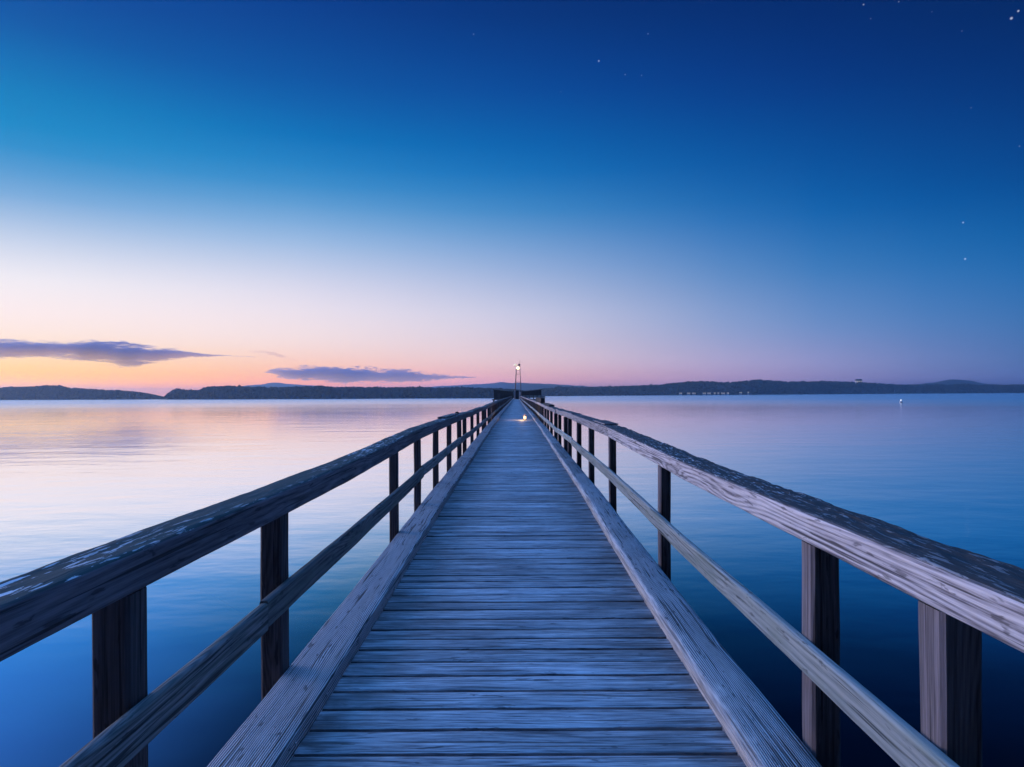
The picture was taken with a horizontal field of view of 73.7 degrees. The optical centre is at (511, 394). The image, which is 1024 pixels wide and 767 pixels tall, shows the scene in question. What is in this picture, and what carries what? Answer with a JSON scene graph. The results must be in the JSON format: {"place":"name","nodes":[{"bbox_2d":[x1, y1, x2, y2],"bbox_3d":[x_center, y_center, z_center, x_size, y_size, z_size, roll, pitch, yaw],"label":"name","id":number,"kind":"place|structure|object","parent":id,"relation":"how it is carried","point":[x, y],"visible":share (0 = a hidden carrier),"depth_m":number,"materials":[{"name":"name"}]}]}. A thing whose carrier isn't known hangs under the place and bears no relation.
{"place":"outdoors","nodes":[
{"label":"outdoors","id":0,"kind":"place"},
{"bbox_2d":[0,393,151,399],"bbox_3d":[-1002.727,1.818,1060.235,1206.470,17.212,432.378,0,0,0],"label":"headland","id":1,"kind":"structure","parent":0,"point":[55,399],"depth_m":886.42,"materials":[{"name":"plant"}]},
{"bbox_2d":[0,385,162,399],"bbox_3d":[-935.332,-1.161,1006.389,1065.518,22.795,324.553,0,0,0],"label":"woodland","id":2,"kind":"object","parent":1,"relation":"on","point":[51,392],"visible":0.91,"depth_m":893.98,"materials":[{"name":"plant"}]},
{"bbox_2d":[244,382,314,387],"bbox_3d":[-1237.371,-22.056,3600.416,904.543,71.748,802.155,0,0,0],"label":"distant hill","id":3,"kind":"structure","parent":0,"point":[269,385],"depth_m":3328.85,"materials":[{"name":"blue"}]},
{"bbox_2d":[161,391,543,399],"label":"wooded hill","id":4,"kind":"structure","parent":0,"point":[336,397],"depth_m":760.48,"materials":[{"name":"plant"}]},
{"bbox_2d":[158,385,545,399],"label":"woodland","id":5,"kind":"object","parent":4,"relation":"on","point":[241,392],"visible":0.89,"depth_m":772.02,"materials":[{"name":"plant"}]},
{"bbox_2d":[427,382,587,389],"bbox_3d":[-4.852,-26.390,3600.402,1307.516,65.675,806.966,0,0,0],"label":"distant ridge","id":6,"kind":"structure","parent":0,"point":[524,386],"depth_m":3292.45,"materials":[{"name":"blue"}]},
{"bbox_2d":[0,393,1023,766],"bbox_3d":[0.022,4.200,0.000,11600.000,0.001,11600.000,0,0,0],"label":"water","id":7,"kind":"structure","parent":0,"point":[86,475],"depth_m":25.53,"materials":[{"name":"blue liquid"}]},
{"bbox_2d":[207,399,821,766],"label":"pier","id":8,"kind":"structure","parent":7,"relation":"in","point":[514,597],"depth_m":4.02,"materials":[{"name":"grey wood"}]},
{"bbox_2d":[0,396,511,766],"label":"wooden railing","id":9,"kind":"object","parent":8,"relation":"attached to","point":[105,585],"visible":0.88,"depth_m":2.47,"materials":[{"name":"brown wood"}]},
{"bbox_2d":[493,389,513,398],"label":"shelter","id":10,"kind":"object","parent":8,"relation":"on","point":[499,394],"visible":0.92,"depth_m":224.22,"materials":[{"name":"brown wood"}]},
{"bbox_2d":[514,364,521,398],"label":"beacon mast","id":11,"kind":"object","parent":8,"relation":"on","point":[515,379],"visible":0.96,"depth_m":223.25,"materials":[{"name":"metal"}]},
{"bbox_2d":[521,389,541,398],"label":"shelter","id":12,"kind":"object","parent":8,"relation":"on","point":[535,392],"visible":0.8,"depth_m":224.16,"materials":[{"name":"wood"}]},
{"bbox_2d":[520,396,1023,766],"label":"wooden railing","id":13,"kind":"object","parent":8,"relation":"attached to","point":[966,598],"visible":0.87,"depth_m":2.54,"materials":[{"name":"grey wood"}]},
{"bbox_2d":[0,0,1023,395],"label":"sky","id":14,"kind":"structure","parent":0,"point":[195,194],"materials":[{"name":"blue"}]},
{"bbox_2d":[515,390,519,398],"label":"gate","id":15,"kind":"structure","parent":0,"point":[517,395],"depth_m":222.61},
{"bbox_2d":[547,382,1023,395],"bbox_3d":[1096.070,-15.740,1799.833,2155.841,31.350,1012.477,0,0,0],"label":"long hill","id":16,"kind":"structure","parent":0,"point":[804,388],"depth_m":1612.83,"materials":[{"name":"plant"}]},
{"bbox_2d":[524,379,1023,395],"bbox_3d":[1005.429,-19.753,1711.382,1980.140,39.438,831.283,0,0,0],"label":"woodland","id":17,"kind":"object","parent":16,"relation":"on","point":[819,386],"visible":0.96,"depth_m":1626.19,"materials":[{"name":"plant"}]},
{"bbox_2d":[919,379,998,384],"bbox_3d":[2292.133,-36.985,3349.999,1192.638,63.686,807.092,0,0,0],"label":"distant mountain","id":18,"kind":"structure","parent":0,"point":[951,381],"depth_m":3060.42,"materials":[{"name":"blue"}]}
]}

